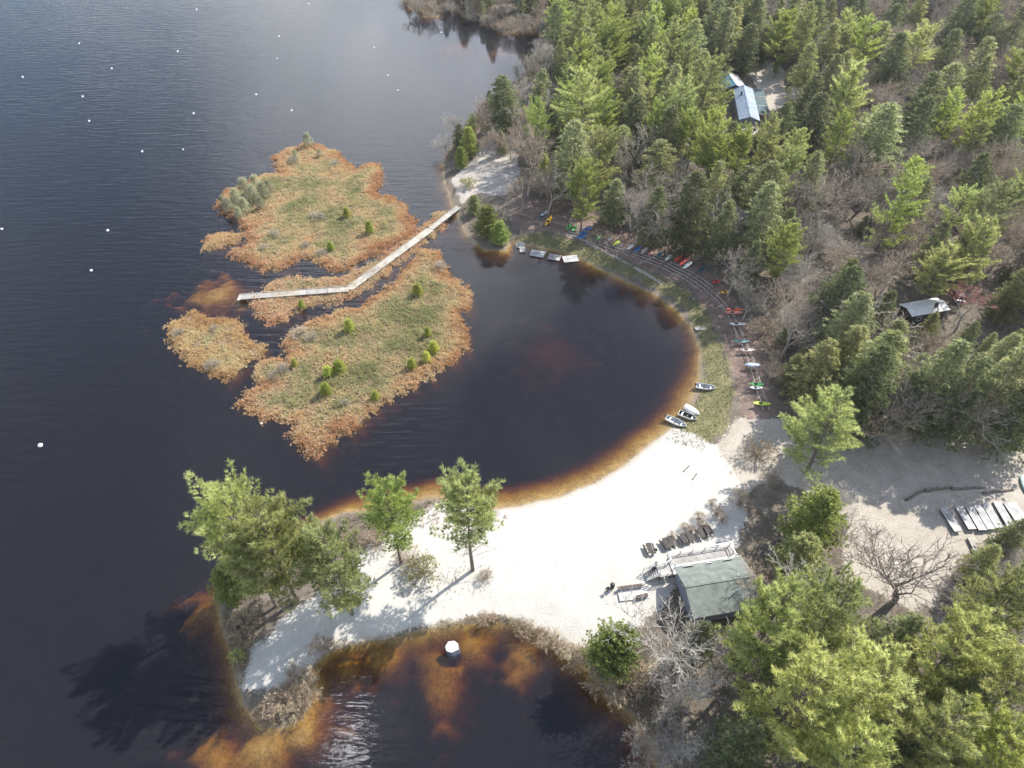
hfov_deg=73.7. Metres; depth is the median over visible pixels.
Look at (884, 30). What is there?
hemlock tree
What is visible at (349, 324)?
young conifer
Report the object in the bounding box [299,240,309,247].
shrub
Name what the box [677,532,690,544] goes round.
picnic table
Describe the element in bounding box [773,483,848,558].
cedar tree
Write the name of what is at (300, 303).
young conifer
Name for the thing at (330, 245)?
young conifer
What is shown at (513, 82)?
bare tree
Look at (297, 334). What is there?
shrub
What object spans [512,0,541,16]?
hemlock tree
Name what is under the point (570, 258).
floating dock
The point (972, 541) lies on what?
dock section
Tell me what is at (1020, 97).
pine tree
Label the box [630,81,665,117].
pine tree
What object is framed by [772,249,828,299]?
bare tree
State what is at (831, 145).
bare tree
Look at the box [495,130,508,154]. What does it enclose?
young hemlock
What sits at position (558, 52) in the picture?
hemlock tree
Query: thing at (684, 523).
shrub
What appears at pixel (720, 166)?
hemlock tree
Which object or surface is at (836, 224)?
bare sapling
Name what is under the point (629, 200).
bare tree
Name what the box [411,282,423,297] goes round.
young conifer
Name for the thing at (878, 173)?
bare tree
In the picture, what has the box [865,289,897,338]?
hemlock tree
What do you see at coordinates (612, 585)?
waste bin
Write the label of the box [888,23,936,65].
bare tree
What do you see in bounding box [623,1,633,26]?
hemlock tree
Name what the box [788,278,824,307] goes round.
bare sapling
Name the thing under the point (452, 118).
bare tree
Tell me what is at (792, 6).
hemlock tree
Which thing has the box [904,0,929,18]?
bare tree
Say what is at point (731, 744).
hemlock tree
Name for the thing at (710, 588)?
beach house
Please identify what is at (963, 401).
bare tree
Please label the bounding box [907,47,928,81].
bare tree
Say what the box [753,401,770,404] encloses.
kayak
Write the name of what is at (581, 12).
hemlock tree
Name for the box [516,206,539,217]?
pole rack
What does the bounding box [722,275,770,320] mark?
bare tree
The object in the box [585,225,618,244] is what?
shrub
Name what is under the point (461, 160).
cedar tree
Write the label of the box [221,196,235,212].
tamarack
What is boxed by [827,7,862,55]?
pine tree
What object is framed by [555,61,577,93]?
pine tree
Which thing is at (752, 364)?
canoe
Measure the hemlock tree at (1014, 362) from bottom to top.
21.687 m
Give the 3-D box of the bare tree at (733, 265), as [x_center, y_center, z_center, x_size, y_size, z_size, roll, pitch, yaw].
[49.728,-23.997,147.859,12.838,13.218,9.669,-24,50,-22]
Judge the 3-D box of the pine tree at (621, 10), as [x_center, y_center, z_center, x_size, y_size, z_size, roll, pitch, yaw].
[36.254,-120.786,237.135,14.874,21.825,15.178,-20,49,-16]
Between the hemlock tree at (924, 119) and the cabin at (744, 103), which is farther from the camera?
the cabin at (744, 103)
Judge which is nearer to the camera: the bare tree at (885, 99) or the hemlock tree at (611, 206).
the hemlock tree at (611, 206)
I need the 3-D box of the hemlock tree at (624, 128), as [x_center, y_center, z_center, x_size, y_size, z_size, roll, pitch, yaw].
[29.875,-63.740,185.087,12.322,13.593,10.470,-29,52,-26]
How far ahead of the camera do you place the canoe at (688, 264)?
159.02 m
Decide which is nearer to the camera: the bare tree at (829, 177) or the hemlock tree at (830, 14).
the bare tree at (829, 177)
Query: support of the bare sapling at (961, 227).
on the ground at (558, 394)
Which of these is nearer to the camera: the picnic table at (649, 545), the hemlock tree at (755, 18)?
the picnic table at (649, 545)
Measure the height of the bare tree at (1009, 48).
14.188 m
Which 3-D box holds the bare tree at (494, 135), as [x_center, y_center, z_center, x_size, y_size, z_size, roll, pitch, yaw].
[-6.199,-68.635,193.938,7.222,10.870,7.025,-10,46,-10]
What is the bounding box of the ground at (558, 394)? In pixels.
[0,0,1023,767]
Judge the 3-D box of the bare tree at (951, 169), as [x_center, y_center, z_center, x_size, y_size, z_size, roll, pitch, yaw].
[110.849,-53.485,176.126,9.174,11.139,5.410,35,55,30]
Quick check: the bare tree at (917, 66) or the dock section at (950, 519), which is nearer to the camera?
the dock section at (950, 519)
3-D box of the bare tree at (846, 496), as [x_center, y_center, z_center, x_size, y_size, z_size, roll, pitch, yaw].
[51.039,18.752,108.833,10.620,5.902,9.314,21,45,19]
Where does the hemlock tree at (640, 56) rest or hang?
on the ground at (558, 394)
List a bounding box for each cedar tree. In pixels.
[207,564,246,608]
[453,146,469,168]
[459,126,479,157]
[464,194,481,214]
[469,204,501,238]
[490,219,511,245]
[537,153,550,189]
[765,529,825,586]
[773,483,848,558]
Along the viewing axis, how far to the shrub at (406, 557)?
104.39 m
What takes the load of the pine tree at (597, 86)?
on the ground at (558, 394)
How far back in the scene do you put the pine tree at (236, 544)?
89.67 m
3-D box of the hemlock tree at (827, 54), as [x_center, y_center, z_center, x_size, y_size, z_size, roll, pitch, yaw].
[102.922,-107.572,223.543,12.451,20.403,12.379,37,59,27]
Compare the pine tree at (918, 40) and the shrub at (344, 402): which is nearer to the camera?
the shrub at (344, 402)
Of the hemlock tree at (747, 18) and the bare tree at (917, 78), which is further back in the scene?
the hemlock tree at (747, 18)
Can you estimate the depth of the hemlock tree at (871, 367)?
113.04 m
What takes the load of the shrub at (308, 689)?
on the ground at (558, 394)
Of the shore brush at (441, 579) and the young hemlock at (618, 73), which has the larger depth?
the young hemlock at (618, 73)
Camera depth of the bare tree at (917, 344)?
126.02 m
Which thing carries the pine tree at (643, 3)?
on the ground at (558, 394)
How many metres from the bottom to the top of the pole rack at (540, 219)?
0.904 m
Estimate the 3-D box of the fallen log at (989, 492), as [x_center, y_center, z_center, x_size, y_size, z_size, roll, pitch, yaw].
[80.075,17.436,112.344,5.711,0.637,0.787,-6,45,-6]
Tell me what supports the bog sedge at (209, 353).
in the water
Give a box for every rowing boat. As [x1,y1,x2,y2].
[665,414,686,426]
[678,410,696,419]
[683,404,699,414]
[695,383,715,389]
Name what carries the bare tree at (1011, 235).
on the ground at (558, 394)
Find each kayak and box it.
[545,215,551,225]
[724,311,742,313]
[726,308,742,310]
[729,323,745,324]
[734,339,749,342]
[739,348,754,350]
[749,382,763,385]
[750,386,762,388]
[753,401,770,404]
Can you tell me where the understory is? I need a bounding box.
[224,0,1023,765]
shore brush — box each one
[220,608,261,687]
[247,660,315,729]
[317,512,375,545]
[319,612,534,651]
[392,556,488,597]
[398,499,508,527]
[405,0,542,32]
[445,42,555,157]
[510,614,661,740]
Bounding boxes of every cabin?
[715,71,743,98]
[732,85,759,127]
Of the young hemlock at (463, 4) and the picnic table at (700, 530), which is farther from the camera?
the young hemlock at (463, 4)
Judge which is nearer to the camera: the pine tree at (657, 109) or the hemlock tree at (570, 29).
the pine tree at (657, 109)
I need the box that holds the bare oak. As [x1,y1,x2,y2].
[838,519,996,630]
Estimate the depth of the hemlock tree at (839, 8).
273.28 m
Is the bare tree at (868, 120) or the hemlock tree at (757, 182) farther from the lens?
the bare tree at (868, 120)
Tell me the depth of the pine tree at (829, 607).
79.78 m
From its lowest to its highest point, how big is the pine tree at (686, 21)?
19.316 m
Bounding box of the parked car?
[953,290,964,302]
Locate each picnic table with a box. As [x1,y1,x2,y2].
[643,542,655,554]
[658,537,673,549]
[667,536,677,546]
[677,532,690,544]
[685,531,696,540]
[694,527,707,538]
[702,524,713,535]
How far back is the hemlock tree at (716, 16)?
232.31 m
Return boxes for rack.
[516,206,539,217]
[534,215,548,223]
[551,214,571,225]
[566,228,596,244]
[598,240,632,254]
[630,250,664,266]
[661,261,692,280]
[686,275,713,291]
[707,290,723,304]
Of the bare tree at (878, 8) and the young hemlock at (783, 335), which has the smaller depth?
the young hemlock at (783, 335)
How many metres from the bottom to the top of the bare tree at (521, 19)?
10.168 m
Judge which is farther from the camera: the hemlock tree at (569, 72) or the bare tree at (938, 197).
the hemlock tree at (569, 72)
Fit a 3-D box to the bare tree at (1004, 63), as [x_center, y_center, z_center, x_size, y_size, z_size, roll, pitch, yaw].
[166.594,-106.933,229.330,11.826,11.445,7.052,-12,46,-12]
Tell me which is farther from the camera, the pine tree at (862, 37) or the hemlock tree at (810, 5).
the hemlock tree at (810, 5)
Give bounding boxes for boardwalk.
[237,205,461,304]
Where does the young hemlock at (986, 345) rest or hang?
on the ground at (558, 394)
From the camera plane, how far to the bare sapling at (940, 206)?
168.17 m
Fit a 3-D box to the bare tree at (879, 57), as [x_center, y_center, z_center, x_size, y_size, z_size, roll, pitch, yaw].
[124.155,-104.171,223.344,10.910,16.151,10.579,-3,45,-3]
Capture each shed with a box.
[742,127,757,138]
[896,298,949,325]
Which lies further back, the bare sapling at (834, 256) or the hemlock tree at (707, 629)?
the bare sapling at (834, 256)
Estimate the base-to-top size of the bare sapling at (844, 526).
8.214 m
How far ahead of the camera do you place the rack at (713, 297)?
151.86 m
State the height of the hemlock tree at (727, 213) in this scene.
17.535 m
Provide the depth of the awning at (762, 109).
211.86 m
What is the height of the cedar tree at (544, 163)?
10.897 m
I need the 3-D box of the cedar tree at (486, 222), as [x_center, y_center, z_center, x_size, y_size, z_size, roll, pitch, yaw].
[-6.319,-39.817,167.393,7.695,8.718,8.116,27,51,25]
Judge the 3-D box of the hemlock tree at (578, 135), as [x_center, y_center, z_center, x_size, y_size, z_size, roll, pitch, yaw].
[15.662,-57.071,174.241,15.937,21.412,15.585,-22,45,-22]
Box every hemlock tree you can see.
[451,123,468,148]
[477,1,485,20]
[480,74,530,137]
[481,0,497,13]
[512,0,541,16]
[515,0,526,17]
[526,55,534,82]
[526,68,555,107]
[527,81,549,118]
[538,1,571,69]
[543,106,564,151]
[545,119,599,206]
[550,39,567,86]
[556,25,604,94]
[557,68,587,128]
[564,2,579,48]
[565,5,597,58]
[566,0,578,27]
[566,21,576,51]
[590,0,603,34]
[594,178,629,226]
[595,50,616,95]
[599,0,631,45]
[606,124,641,174]
[607,101,631,137]
[610,66,635,115]
[611,92,653,155]
[615,66,644,121]
[622,39,641,68]
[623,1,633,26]
[623,42,639,73]
[625,12,640,43]
[625,50,647,90]
[626,0,638,17]
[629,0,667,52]
[631,138,684,207]
[633,185,669,247]
[637,14,660,73]
[644,40,669,84]
[645,104,682,167]
[648,79,666,118]
[654,63,686,135]
[658,0,668,24]
[659,169,714,259]
[663,0,695,37]
[672,18,708,78]
[674,620,718,675]
[682,0,714,47]
[683,50,715,119]
[694,712,773,767]
[695,0,722,22]
[695,0,729,55]
[701,199,738,265]
[703,0,742,54]
[703,7,739,65]
[703,159,727,215]
[704,184,734,230]
[713,5,743,67]
[714,121,744,173]
[717,165,761,214]
[724,160,793,241]
[725,22,761,76]
[727,0,744,17]
[728,12,752,51]
[728,179,785,264]
[729,240,764,294]
[735,0,771,54]
[746,127,769,156]
[749,623,829,713]
[753,27,771,65]
[763,101,797,158]
[763,207,797,246]
[766,216,804,271]
[768,0,786,30]
[770,4,798,57]
[779,337,842,410]
[781,66,794,88]
[782,0,798,41]
[782,149,827,215]
[783,42,819,105]
[784,0,803,40]
[784,73,826,136]
[786,0,828,66]
[789,32,812,65]
[790,92,836,164]
[798,263,870,345]
[801,22,841,84]
[802,0,820,26]
[802,290,879,375]
[811,52,848,118]
[814,324,871,391]
[818,341,899,450]
[819,0,837,36]
[825,257,859,294]
[826,0,844,11]
[828,101,908,194]
[831,30,850,68]
[832,328,913,428]
[838,0,855,19]
[838,6,857,40]
[841,51,854,73]
[841,723,925,767]
[848,0,871,29]
[858,318,911,375]
[859,20,895,74]
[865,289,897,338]
[866,31,911,104]
[867,610,928,686]
[872,368,925,432]
[879,3,902,41]
[881,0,908,27]
[888,338,974,447]
[890,95,935,167]
[891,70,947,151]
[892,175,935,242]
[895,352,931,381]
[901,0,928,28]
[902,220,951,282]
[905,23,917,59]
[907,671,1000,730]
[910,61,971,126]
[911,353,1000,452]
[912,310,940,351]
[916,0,962,21]
[922,27,964,76]
[932,0,982,57]
[933,43,962,74]
[938,2,970,40]
[939,231,984,284]
[944,345,1023,449]
[945,62,966,95]
[947,320,981,356]
[950,152,995,216]
[953,100,986,140]
[954,543,1003,589]
[957,55,993,114]
[958,103,1023,175]
[961,36,997,106]
[963,12,1008,62]
[964,332,1023,390]
[966,376,1023,464]
[976,518,1023,566]
[982,267,1023,326]
[984,0,1009,24]
[985,328,1023,369]
[989,63,1023,113]
[989,75,1023,133]
[991,4,1023,60]
[1011,242,1023,266]
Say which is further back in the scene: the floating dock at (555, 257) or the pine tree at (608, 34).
the pine tree at (608, 34)
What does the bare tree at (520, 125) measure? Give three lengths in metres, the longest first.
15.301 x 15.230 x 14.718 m
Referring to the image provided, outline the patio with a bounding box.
[617,586,649,601]
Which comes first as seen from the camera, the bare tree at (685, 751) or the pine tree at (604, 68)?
the bare tree at (685, 751)
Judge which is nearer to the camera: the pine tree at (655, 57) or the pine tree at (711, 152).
the pine tree at (711, 152)
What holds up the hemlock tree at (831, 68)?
on the ground at (558, 394)
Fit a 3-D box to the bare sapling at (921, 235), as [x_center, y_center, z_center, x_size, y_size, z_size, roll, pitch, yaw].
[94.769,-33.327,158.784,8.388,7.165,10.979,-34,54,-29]
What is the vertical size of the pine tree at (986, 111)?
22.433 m
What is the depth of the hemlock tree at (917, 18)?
257.41 m
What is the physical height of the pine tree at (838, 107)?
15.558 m
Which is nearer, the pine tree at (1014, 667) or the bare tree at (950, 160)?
the pine tree at (1014, 667)
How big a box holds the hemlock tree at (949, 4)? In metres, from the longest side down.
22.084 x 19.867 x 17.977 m
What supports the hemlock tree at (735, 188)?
on the ground at (558, 394)
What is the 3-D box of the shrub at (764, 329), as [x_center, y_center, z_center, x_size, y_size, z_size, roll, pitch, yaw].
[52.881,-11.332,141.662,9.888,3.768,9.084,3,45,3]
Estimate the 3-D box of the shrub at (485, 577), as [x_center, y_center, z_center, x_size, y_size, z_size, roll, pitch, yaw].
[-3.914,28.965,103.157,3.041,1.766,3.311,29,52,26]
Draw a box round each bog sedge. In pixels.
[163,308,268,383]
[200,230,245,253]
[212,142,418,274]
[230,247,474,460]
[247,209,449,326]
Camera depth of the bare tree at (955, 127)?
192.29 m
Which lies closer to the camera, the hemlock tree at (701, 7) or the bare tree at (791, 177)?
the bare tree at (791, 177)
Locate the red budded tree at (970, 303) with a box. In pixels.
[937,280,997,331]
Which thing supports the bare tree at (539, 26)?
on the ground at (558, 394)
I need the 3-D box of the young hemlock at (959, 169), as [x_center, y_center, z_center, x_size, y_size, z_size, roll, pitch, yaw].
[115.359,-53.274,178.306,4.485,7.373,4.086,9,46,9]
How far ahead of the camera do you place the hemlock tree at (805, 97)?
191.05 m
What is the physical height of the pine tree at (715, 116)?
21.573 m
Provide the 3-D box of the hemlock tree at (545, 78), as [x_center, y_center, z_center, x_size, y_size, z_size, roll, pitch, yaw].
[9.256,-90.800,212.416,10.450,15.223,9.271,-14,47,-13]
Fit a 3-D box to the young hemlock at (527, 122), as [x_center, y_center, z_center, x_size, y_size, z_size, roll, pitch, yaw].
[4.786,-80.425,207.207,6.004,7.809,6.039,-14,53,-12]
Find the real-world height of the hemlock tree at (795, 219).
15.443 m
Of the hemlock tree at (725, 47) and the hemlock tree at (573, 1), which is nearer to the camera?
the hemlock tree at (725, 47)
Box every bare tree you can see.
[400,0,425,20]
[423,0,443,23]
[429,129,452,154]
[440,113,463,138]
[443,0,457,23]
[461,0,478,24]
[468,95,492,117]
[472,101,498,141]
[479,11,498,35]
[479,125,502,158]
[488,0,507,19]
[490,17,523,40]
[501,16,520,28]
[505,103,556,155]
[505,123,549,175]
[506,106,528,135]
[507,77,517,86]
[508,12,539,39]
[510,81,532,106]
[510,106,540,135]
[514,51,541,91]
[523,136,555,195]
[526,88,574,120]
[527,18,549,36]
[527,41,557,73]
[529,33,553,46]
[529,166,560,203]
[529,166,584,215]
[530,41,562,87]
[535,39,553,63]
[549,146,578,168]
[565,171,594,209]
[582,132,610,156]
[601,585,728,693]
[606,181,675,230]
[607,64,656,91]
[607,150,635,188]
[611,122,665,178]
[620,187,663,246]
[620,713,673,767]
[621,162,678,218]
[633,642,660,675]
[641,205,682,254]
[648,644,740,727]
[654,714,715,767]
[663,155,701,205]
[664,148,691,187]
[669,180,696,200]
[707,188,749,240]
[713,244,769,297]
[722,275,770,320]
[743,1,781,27]
[752,278,816,328]
[759,466,784,495]
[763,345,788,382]
[764,545,871,630]
[765,0,786,23]
[770,301,824,357]
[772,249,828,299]
[781,180,815,228]
[781,296,832,348]
[783,172,845,222]
[787,169,799,182]
[788,86,809,114]
[793,157,843,192]
[794,55,821,72]
[797,225,844,276]
[801,212,838,253]
[803,168,873,220]
[803,479,866,518]
[811,294,922,358]
[814,36,829,51]
[815,65,850,85]
[821,128,847,162]
[823,0,846,13]
[823,240,873,296]
[827,132,870,190]
[831,138,887,202]
[831,253,875,283]
[842,213,893,269]
[843,153,915,211]
[843,175,887,220]
[847,173,910,222]
[855,107,896,132]
[855,395,921,453]
[856,60,886,97]
[856,80,883,109]
[860,0,890,23]
[860,248,929,299]
[862,84,908,118]
[865,78,905,108]
[872,82,906,112]
[872,361,941,433]
[873,41,906,77]
[875,0,915,21]
[879,216,946,259]
[879,306,911,328]
[880,352,985,429]
[883,24,918,47]
[886,133,943,161]
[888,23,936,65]
[888,143,934,179]
[891,26,915,55]
[894,62,949,110]
[903,334,938,369]
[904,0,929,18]
[905,42,940,88]
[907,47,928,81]
[909,156,960,200]
[911,183,958,224]
[915,130,942,161]
[920,12,945,43]
[922,0,957,22]
[924,381,990,428]
[925,1,952,21]
[927,156,962,186]
[928,6,947,26]
[928,26,948,47]
[930,0,959,11]
[930,87,977,134]
[934,380,1006,441]
[935,95,977,141]
[936,143,971,184]
[939,31,978,62]
[942,375,1023,459]
[943,54,978,82]
[943,135,1012,189]
[960,384,1023,445]
[964,53,1000,75]
[972,134,1023,184]
[976,232,1015,284]
[981,64,1014,96]
[984,200,1023,253]
[986,148,1022,194]
[988,44,1023,89]
[989,4,1012,21]
[990,0,1018,30]
[990,211,1023,269]
[993,15,1018,40]
[993,629,1023,669]
[996,40,1010,65]
[996,52,1020,81]
[998,59,1021,79]
[999,0,1023,33]
[999,224,1023,264]
[1003,10,1023,28]
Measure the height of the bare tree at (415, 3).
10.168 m
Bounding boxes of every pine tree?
[176,458,286,578]
[210,489,332,615]
[216,519,294,607]
[289,512,377,620]
[356,469,425,563]
[428,458,504,571]
[465,112,478,130]
[523,95,556,163]
[543,0,574,37]
[549,75,585,136]
[550,63,608,147]
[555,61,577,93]
[561,31,597,78]
[564,152,609,234]
[572,0,589,29]
[572,17,595,46]
[575,0,607,11]
[581,0,604,46]
[584,78,609,129]
[585,123,622,206]
[586,55,616,109]
[591,81,622,137]
[595,14,632,64]
[597,0,622,52]
[598,0,641,68]
[609,27,630,76]
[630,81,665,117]
[636,0,666,24]
[636,42,664,96]
[637,97,665,153]
[641,0,671,58]
[651,58,670,93]
[652,73,704,145]
[659,14,688,70]
[661,0,680,43]
[668,0,698,58]
[669,37,698,89]
[673,107,704,174]
[676,7,701,55]
[680,47,734,134]
[681,24,701,55]
[689,122,706,148]
[689,123,735,198]
[690,106,731,177]
[712,567,820,685]
[722,120,753,178]
[729,628,884,767]
[741,0,765,26]
[743,110,789,179]
[762,8,799,72]
[763,222,807,294]
[767,142,806,197]
[769,554,886,659]
[771,56,782,77]
[777,382,865,485]
[783,126,812,167]
[785,1,820,67]
[785,703,901,767]
[816,624,918,752]
[822,108,857,166]
[823,99,848,151]
[824,57,874,120]
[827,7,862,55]
[846,12,884,73]
[848,103,886,149]
[863,167,928,257]
[876,686,990,767]
[886,602,1023,709]
[887,152,935,208]
[903,18,944,81]
[910,239,975,299]
[930,86,966,151]
[931,692,1023,767]
[932,640,1023,762]
[939,183,991,239]
[939,558,1023,648]
[952,85,1009,158]
[953,209,1002,291]
[954,117,999,171]
[955,173,1023,246]
[963,0,998,49]
[966,0,1003,50]
[985,175,1023,227]
[987,92,1023,150]
[999,33,1023,88]
[1008,165,1023,224]
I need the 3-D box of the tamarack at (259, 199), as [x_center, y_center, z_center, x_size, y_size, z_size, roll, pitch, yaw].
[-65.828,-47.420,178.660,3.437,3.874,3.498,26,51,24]
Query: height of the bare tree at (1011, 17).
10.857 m
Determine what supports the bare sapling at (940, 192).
on the ground at (558, 394)
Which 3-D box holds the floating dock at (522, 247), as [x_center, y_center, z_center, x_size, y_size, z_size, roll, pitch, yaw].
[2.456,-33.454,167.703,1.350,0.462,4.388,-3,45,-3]
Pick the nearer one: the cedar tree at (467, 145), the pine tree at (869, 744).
the pine tree at (869, 744)
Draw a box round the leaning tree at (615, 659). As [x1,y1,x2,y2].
[579,616,643,684]
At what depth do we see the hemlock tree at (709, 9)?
252.94 m
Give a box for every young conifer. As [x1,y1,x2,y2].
[291,358,297,367]
[298,299,304,309]
[319,381,331,395]
[323,365,334,379]
[326,241,334,251]
[332,358,348,375]
[342,207,351,217]
[343,318,354,332]
[365,220,374,233]
[371,390,380,400]
[406,357,417,371]
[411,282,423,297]
[422,350,431,363]
[424,326,431,336]
[427,339,439,355]
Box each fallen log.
[905,488,925,500]
[924,485,952,491]
[950,485,985,489]
[982,488,1015,494]
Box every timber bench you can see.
[617,583,642,590]
[636,593,648,598]
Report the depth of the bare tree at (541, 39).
257.27 m
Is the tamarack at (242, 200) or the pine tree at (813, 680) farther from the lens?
the tamarack at (242, 200)
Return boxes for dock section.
[939,508,961,531]
[955,506,976,529]
[965,507,986,530]
[967,537,980,553]
[974,505,994,529]
[981,503,1002,527]
[992,501,1014,525]
[1003,502,1023,527]
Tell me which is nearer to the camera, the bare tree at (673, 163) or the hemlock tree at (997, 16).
the bare tree at (673, 163)
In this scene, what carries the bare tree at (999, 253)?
on the ground at (558, 394)
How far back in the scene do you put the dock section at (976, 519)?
108.42 m
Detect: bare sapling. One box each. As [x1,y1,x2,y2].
[469,109,494,130]
[477,136,489,154]
[484,4,518,17]
[497,127,523,159]
[501,173,527,206]
[511,64,525,77]
[517,74,538,93]
[523,170,554,197]
[530,0,549,20]
[536,7,548,28]
[549,81,561,100]
[611,169,633,187]
[620,169,648,190]
[715,616,770,657]
[724,228,743,246]
[732,555,805,623]
[778,254,801,286]
[779,490,880,553]
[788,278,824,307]
[801,204,833,226]
[821,247,869,270]
[822,217,844,237]
[823,240,854,260]
[824,231,846,250]
[826,176,847,199]
[830,176,883,210]
[853,108,870,121]
[875,231,900,247]
[882,160,916,195]
[896,84,916,105]
[904,225,936,251]
[910,329,954,357]
[914,205,949,229]
[926,318,952,358]
[928,185,950,202]
[929,120,965,141]
[929,191,956,217]
[935,138,965,163]
[943,181,958,193]
[951,213,986,242]
[961,541,1022,584]
[999,540,1023,573]
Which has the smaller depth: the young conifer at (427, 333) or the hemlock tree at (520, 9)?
the young conifer at (427, 333)
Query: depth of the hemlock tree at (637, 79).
200.75 m
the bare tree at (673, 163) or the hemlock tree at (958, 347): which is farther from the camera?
the bare tree at (673, 163)
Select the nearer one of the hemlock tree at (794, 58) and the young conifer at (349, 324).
the young conifer at (349, 324)
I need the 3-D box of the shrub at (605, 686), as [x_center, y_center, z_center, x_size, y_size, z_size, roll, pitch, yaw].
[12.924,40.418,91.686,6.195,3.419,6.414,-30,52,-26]
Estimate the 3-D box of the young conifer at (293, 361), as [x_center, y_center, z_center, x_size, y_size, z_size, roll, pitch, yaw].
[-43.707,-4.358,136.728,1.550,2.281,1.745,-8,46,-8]
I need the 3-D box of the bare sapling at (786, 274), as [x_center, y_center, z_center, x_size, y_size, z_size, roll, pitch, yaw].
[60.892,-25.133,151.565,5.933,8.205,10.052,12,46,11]
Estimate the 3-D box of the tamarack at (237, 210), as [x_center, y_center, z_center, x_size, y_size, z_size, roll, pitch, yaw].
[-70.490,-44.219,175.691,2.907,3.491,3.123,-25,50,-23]
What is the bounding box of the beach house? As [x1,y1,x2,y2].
[642,542,760,624]
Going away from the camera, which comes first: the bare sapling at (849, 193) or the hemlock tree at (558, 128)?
the bare sapling at (849, 193)
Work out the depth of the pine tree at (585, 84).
181.94 m
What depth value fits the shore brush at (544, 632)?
91.98 m
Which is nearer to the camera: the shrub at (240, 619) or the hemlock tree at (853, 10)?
the shrub at (240, 619)
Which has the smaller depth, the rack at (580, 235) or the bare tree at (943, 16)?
the rack at (580, 235)
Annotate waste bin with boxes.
[610,582,614,589]
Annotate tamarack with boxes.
[218,195,226,206]
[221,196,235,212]
[229,187,241,205]
[233,206,242,218]
[236,176,253,197]
[238,196,251,213]
[245,184,261,203]
[249,173,261,191]
[255,196,267,208]
[257,182,272,198]
[263,179,274,190]
[292,149,298,157]
[302,132,314,147]
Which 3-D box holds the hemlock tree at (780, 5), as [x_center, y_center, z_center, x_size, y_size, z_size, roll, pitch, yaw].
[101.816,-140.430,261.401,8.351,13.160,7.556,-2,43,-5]
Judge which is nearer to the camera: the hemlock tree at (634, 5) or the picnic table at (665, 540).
the picnic table at (665, 540)
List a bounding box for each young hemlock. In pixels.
[459,0,471,15]
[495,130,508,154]
[522,108,535,130]
[598,162,612,179]
[612,70,623,92]
[619,46,628,69]
[635,149,644,169]
[741,124,753,145]
[773,327,788,348]
[773,353,804,391]
[792,345,808,356]
[805,221,825,252]
[853,215,869,236]
[865,626,886,643]
[871,224,881,237]
[905,330,915,347]
[920,323,940,347]
[922,180,935,201]
[923,260,943,292]
[943,167,963,187]
[946,138,958,156]
[974,332,997,353]
[997,265,1013,282]
[1002,228,1021,247]
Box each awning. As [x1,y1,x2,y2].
[752,88,764,97]
[755,97,766,105]
[757,105,769,120]
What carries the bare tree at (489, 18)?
on the ground at (558, 394)
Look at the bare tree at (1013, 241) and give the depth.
152.92 m
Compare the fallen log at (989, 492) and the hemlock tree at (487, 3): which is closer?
the fallen log at (989, 492)
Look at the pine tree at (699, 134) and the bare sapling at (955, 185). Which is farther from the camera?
the pine tree at (699, 134)
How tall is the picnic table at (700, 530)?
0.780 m
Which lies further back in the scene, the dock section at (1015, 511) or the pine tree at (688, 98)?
the pine tree at (688, 98)
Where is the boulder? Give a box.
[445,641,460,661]
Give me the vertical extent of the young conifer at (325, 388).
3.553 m
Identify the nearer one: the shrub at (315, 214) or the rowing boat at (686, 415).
the rowing boat at (686, 415)
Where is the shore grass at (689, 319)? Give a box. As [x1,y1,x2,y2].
[515,233,732,451]
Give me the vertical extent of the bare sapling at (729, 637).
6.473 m
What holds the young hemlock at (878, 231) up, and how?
on the ground at (558, 394)
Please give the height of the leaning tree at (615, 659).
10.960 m
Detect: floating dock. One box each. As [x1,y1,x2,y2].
[519,242,524,252]
[529,250,545,257]
[548,253,560,260]
[562,255,578,262]
[695,326,706,330]
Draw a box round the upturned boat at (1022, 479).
[1020,474,1023,488]
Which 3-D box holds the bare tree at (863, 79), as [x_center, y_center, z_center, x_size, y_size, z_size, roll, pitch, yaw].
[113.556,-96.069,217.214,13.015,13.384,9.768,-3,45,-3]
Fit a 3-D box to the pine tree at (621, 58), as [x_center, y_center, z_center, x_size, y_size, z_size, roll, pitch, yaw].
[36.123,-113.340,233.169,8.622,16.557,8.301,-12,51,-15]
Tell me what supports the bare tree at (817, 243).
on the ground at (558, 394)
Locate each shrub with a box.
[171,327,184,337]
[202,357,221,370]
[223,622,254,653]
[226,604,261,633]
[226,646,245,666]
[257,676,304,724]
[258,244,268,249]
[265,370,279,380]
[268,229,279,236]
[274,361,290,375]
[276,666,324,712]
[279,694,315,728]
[287,155,297,163]
[288,325,308,338]
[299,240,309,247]
[303,332,317,341]
[304,629,336,660]
[308,211,326,220]
[315,247,326,254]
[337,397,350,405]
[358,530,392,555]
[390,544,426,574]
[401,550,440,586]
[432,260,445,270]
[459,176,475,188]
[475,608,496,627]
[476,566,493,583]
[509,615,537,642]
[532,626,568,658]
[540,192,572,212]
[556,641,592,675]
[579,669,627,711]
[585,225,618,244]
[594,659,658,708]
[626,658,684,721]
[679,522,691,530]
[693,511,707,521]
[696,518,707,528]
[708,498,717,504]
[710,503,724,519]
[717,513,728,523]
[725,486,755,513]
[738,434,780,466]
[743,556,768,580]
[744,314,783,341]
[755,334,788,356]
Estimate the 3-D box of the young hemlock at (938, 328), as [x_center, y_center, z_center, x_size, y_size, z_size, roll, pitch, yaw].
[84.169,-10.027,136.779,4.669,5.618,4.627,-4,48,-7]
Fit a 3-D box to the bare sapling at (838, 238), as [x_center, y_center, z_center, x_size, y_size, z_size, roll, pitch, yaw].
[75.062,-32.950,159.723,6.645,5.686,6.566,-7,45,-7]
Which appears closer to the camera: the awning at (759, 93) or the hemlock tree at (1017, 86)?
the hemlock tree at (1017, 86)
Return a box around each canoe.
[679,258,686,265]
[683,261,691,268]
[745,363,760,366]

